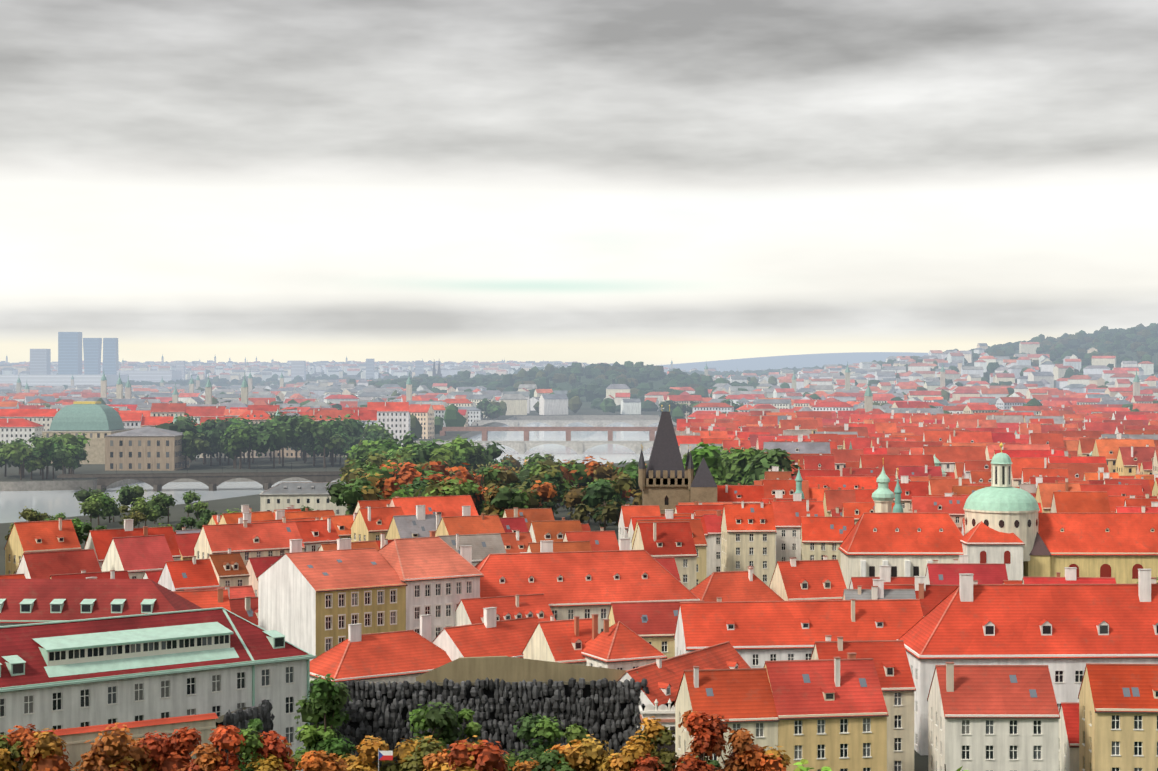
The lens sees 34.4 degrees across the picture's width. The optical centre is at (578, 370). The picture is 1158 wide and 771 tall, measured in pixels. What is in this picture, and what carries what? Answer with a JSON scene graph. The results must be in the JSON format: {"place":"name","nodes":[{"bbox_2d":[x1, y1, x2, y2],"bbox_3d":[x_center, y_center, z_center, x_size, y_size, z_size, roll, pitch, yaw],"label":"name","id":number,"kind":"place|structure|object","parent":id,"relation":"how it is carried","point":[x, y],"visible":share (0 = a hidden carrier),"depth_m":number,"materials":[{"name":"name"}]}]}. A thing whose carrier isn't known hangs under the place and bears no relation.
{"place":"outdoors","nodes":[
{"label":"outdoors","id":0,"kind":"place"},
{"bbox_2d":[0,408,59,447],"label":"bank buildings","id":1,"kind":"structure","parent":0,"point":[24,424],"depth_m":1190.44,"materials":[{"name":"white paint"}]},
{"bbox_2d":[0,579,230,625],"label":"palace wing","id":2,"kind":"structure","parent":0,"point":[26,601],"depth_m":312.64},
{"bbox_2d":[0,607,315,770],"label":"large building","id":3,"kind":"structure","parent":0,"point":[218,661],"depth_m":237.77,"materials":[{"name":"white paint"}]},
{"bbox_2d":[0,422,658,522],"bbox_3d":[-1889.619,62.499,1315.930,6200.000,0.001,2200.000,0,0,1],"label":"river water","id":4,"kind":"structure","parent":0,"point":[13,504],"depth_m":1043.64,"materials":[{"name":"white liquid"}]},
{"bbox_2d":[57,463,341,491],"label":"stone arch bridge","id":5,"kind":"structure","parent":4,"relation":"in","point":[211,481],"depth_m":974.11,"materials":[{"name":"stone"}]},
{"bbox_2d":[412,420,676,453],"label":"bridges","id":6,"kind":"structure","parent":4,"relation":"in","point":[526,444],"depth_m":1646.80,"materials":[{"name":"stone"}]},
{"bbox_2d":[310,614,450,682],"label":"house","id":7,"kind":"structure","parent":0,"point":[409,656],"depth_m":301.86,"materials":[{"name":"red tile"}]},
{"bbox_2d":[378,531,483,641],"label":"house","id":8,"kind":"structure","parent":0,"point":[439,576],"depth_m":332.56,"materials":[{"name":"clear tile"}]},
{"bbox_2d":[216,656,649,766],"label":"rock wall","id":9,"kind":"structure","parent":0,"point":[499,696],"depth_m":261.91,"materials":[{"name":"stone"}]},
{"bbox_2d":[432,607,537,660],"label":"house","id":10,"kind":"structure","parent":0,"point":[491,635],"depth_m":311.26,"materials":[{"name":"red tile"}]},
{"bbox_2d":[522,615,591,665],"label":"baroque house","id":11,"kind":"structure","parent":0,"point":[559,641],"depth_m":303.93,"materials":[{"name":"red tile"}]},
{"bbox_2d":[0,331,1157,770],"bbox_3d":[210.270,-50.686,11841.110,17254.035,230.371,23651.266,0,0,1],"label":"ground","id":12,"kind":"structure","parent":0,"point":[52,481],"depth_m":1120.27,"materials":[{"name":"stone"}]},
{"bbox_2d":[0,432,90,479],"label":"bank trees","id":13,"kind":"object","parent":12,"relation":"on","point":[62,452],"visible":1,"depth_m":986.93,"materials":[{"name":"green plant"}]},
{"bbox_2d":[42,401,135,463],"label":"domed building","id":14,"kind":"structure","parent":12,"relation":"on","point":[96,422],"depth_m":1156.75,"materials":[{"name":"green metal"}]},
{"bbox_2d":[1,713,217,770],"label":"cream garden wall","id":15,"kind":"structure","parent":12,"relation":"on","point":[76,738],"depth_m":209.12,"materials":[{"name":"beige paint"}]},
{"bbox_2d":[73,484,208,525],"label":"trees","id":16,"kind":"object","parent":12,"relation":"on","point":[96,501],"visible":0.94,"depth_m":693.55,"materials":[{"name":"green plant"}]},
{"bbox_2d":[104,426,189,470],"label":"theatre wing","id":17,"kind":"structure","parent":12,"relation":"on","point":[147,448],"depth_m":1074.62,"materials":[{"name":"beige paint"}]},
{"bbox_2d":[5,504,313,543],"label":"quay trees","id":18,"kind":"object","parent":12,"relation":"on","point":[80,527],"visible":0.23,"depth_m":633.83,"materials":[{"name":"green plant"}]},
{"bbox_2d":[0,332,423,385],"bbox_3d":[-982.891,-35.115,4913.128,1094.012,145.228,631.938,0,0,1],"label":"distant skyscrapers","id":19,"kind":"structure","parent":12,"relation":"on","point":[69,353],"depth_m":5190.29,"materials":[{"name":"blue glass"}]},
{"bbox_2d":[150,410,366,468],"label":"island trees","id":20,"kind":"object","parent":12,"relation":"on","point":[233,438],"visible":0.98,"depth_m":1107.36,"materials":[{"name":"green plant"}]},
{"bbox_2d":[113,401,408,457],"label":"row of buildings","id":21,"kind":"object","parent":12,"relation":"on","point":[393,416],"visible":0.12,"depth_m":1329.97,"materials":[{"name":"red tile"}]},
{"bbox_2d":[259,482,347,514],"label":"building","id":22,"kind":"structure","parent":12,"relation":"on","point":[298,495],"depth_m":735.41,"materials":[{"name":"white paint"}]},
{"bbox_2d":[257,538,407,660],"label":"yellow tenement","id":23,"kind":"structure","parent":12,"relation":"on","point":[315,603],"depth_m":325.16,"materials":[{"name":"clear stone"}]},
{"bbox_2d":[378,749,392,770],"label":"flag pole","id":24,"kind":"object","parent":12,"relation":"on","point":[385,755],"visible":1,"depth_m":197.18,"materials":[{"name":"metal"}]},
{"bbox_2d":[0,710,790,770],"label":"autumn trees","id":25,"kind":"object","parent":12,"relation":"on","point":[112,750],"visible":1,"depth_m":197.11,"materials":[{"name":"orange plant"}]},
{"bbox_2d":[343,419,505,472],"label":"trees","id":26,"kind":"object","parent":12,"relation":"on","point":[457,451],"visible":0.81,"depth_m":865.54,"materials":[{"name":"green plant"}]},
{"bbox_2d":[433,361,441,376],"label":"church towers","id":27,"kind":"structure","parent":12,"relation":"on","point":[438,372],"depth_m":4297.43,"materials":[{"name":"stone"}]},
{"bbox_2d":[238,674,720,770],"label":"green trees","id":28,"kind":"object","parent":12,"relation":"on","point":[327,702],"visible":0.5,"depth_m":216.82,"materials":[{"name":"green plant"}]},
{"bbox_2d":[326,451,647,530],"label":"trees","id":29,"kind":"object","parent":12,"relation":"on","point":[599,492],"visible":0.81,"depth_m":662.83,"materials":[{"name":"green plant"}]},
{"bbox_2d":[477,459,527,472],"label":"autumn trees","id":30,"kind":"object","parent":12,"relation":"on","point":[490,465],"visible":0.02,"depth_m":910.32,"materials":[{"name":"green plant"}]},
{"bbox_2d":[455,593,555,625],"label":"house","id":31,"kind":"structure","parent":12,"relation":"on","point":[468,611],"depth_m":332.57,"materials":[{"name":"red tile"}]},
{"bbox_2d":[470,454,565,492],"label":"autumn trees","id":32,"kind":"object","parent":12,"relation":"on","point":[508,462],"visible":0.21,"depth_m":889.29,"materials":[{"name":"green plant"}]},
{"bbox_2d":[0,548,1157,770],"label":"red-roofed houses","id":33,"kind":"structure","parent":12,"relation":"on","point":[840,704],"depth_m":244.60,"materials":[{"name":"red tile"}]},
{"bbox_2d":[0,342,1157,438],"bbox_3d":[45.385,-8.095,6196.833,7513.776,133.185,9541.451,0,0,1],"label":"city","id":34,"kind":"object","parent":12,"relation":"on","point":[974,393],"visible":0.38,"depth_m":2641.46,"materials":[{"name":"grey tile"}]},
{"bbox_2d":[0,323,1157,413],"bbox_3d":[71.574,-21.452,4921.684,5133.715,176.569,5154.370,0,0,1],"label":"hill woods","id":35,"kind":"object","parent":12,"relation":"on","point":[604,375],"visible":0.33,"depth_m":3301.04,"materials":[{"name":"green plant"}]},
{"bbox_2d":[4,465,1157,589],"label":"red-roofed houses","id":36,"kind":"structure","parent":12,"relation":"on","point":[767,523],"depth_m":486.50,"materials":[{"name":"red tile"}]},
{"bbox_2d":[8,323,1157,440],"bbox_3d":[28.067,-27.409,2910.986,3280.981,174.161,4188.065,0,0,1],"label":"city trees","id":37,"kind":"object","parent":12,"relation":"on","point":[453,417],"visible":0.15,"depth_m":2925.13,"materials":[{"name":"green plant"}]},
{"bbox_2d":[553,458,645,514],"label":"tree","id":38,"kind":"object","parent":12,"relation":"on","point":[575,462],"depth_m":783.29,"materials":[{"name":"green plant"}]},
{"bbox_2d":[473,398,740,419],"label":"bank trees","id":39,"kind":"object","parent":12,"relation":"on","point":[487,408],"visible":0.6,"depth_m":2124.92,"materials":[{"name":"green plant"}]},
{"bbox_2d":[639,698,674,768],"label":"garden pavilion","id":40,"kind":"structure","parent":12,"relation":"on","point":[665,713],"depth_m":258.64,"materials":[{"name":"white paint"}]},
{"bbox_2d":[638,405,693,513],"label":"bridge tower","id":41,"kind":"structure","parent":12,"relation":"on","point":[665,478],"depth_m":574.67,"materials":[{"name":"stone"}]},
{"bbox_2d":[682,442,801,484],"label":"trees","id":42,"kind":"object","parent":12,"relation":"on","point":[749,466],"visible":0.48,"depth_m":686.35,"materials":[{"name":"green plant"}]},
{"bbox_2d":[795,460,804,498],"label":"green spire","id":43,"kind":"structure","parent":12,"relation":"on","point":[798,479],"depth_m":555.61,"materials":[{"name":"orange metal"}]},
{"bbox_2d":[793,759,967,770],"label":"lime tree","id":44,"kind":"object","parent":12,"relation":"on","point":[803,768],"visible":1,"depth_m":34.10,"materials":[{"name":"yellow plant"}]},
{"bbox_2d":[871,458,894,512],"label":"church tower","id":45,"kind":"structure","parent":12,"relation":"on","point":[883,496],"depth_m":514.51,"materials":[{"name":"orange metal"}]},
{"bbox_2d":[892,468,903,512],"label":"church spire","id":46,"kind":"structure","parent":12,"relation":"on","point":[897,507],"depth_m":500.41,"materials":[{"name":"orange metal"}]},
{"bbox_2d":[675,405,1157,486],"bbox_3d":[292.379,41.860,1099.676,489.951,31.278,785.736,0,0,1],"label":"red-roofed houses","id":47,"kind":"structure","parent":12,"relation":"on","point":[1123,444],"depth_m":922.39,"materials":[{"name":"red tile"}]},
{"bbox_2d":[933,454,954,478],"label":"church tower","id":48,"kind":"structure","parent":12,"relation":"on","point":[937,462],"depth_m":754.41,"materials":[{"name":"stone"}]},
{"bbox_2d":[0,0,1157,365],"label":"sky","id":49,"kind":"structure","parent":0,"point":[656,182],"materials":[{"name":"grey"}]},
{"bbox_2d":[460,538,700,633],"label":"long house","id":50,"kind":"structure","parent":0,"point":[581,584],"depth_m":345.67,"materials":[{"name":"red tile"}]},
{"bbox_2d":[581,614,666,669],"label":"baroque house","id":51,"kind":"structure","parent":0,"point":[619,645],"depth_m":298.34,"materials":[{"name":"red tile"}]},
{"bbox_2d":[618,641,749,733],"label":"dormer house","id":52,"kind":"structure","parent":0,"point":[663,677],"depth_m":272.74,"materials":[{"name":"red tile"}]},
{"bbox_2d":[690,457,716,501],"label":"bridge tower","id":53,"kind":"structure","parent":0,"point":[703,487],"depth_m":569.73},
{"bbox_2d":[690,566,783,601],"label":"house","id":54,"kind":"structure","parent":0,"point":[748,585],"depth_m":355.16,"materials":[{"name":"red tile"}]},
{"bbox_2d":[674,597,922,667],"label":"white long house","id":55,"kind":"structure","parent":0,"point":[757,634],"depth_m":312.67,"materials":[{"name":"clear tile"}]},
{"bbox_2d":[769,556,846,600],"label":"house","id":56,"kind":"structure","parent":0,"point":[792,579],"depth_m":360.71,"materials":[{"name":"red tile"}]},
{"bbox_2d":[838,443,1157,588],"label":"domed church","id":57,"kind":"structure","parent":0,"point":[1013,530],"depth_m":466.34,"materials":[{"name":"red tile"}]},
{"bbox_2d":[896,569,1157,754],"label":"white long house","id":58,"kind":"structure","parent":0,"point":[1065,633],"depth_m":282.70,"materials":[{"name":"clear tile"}]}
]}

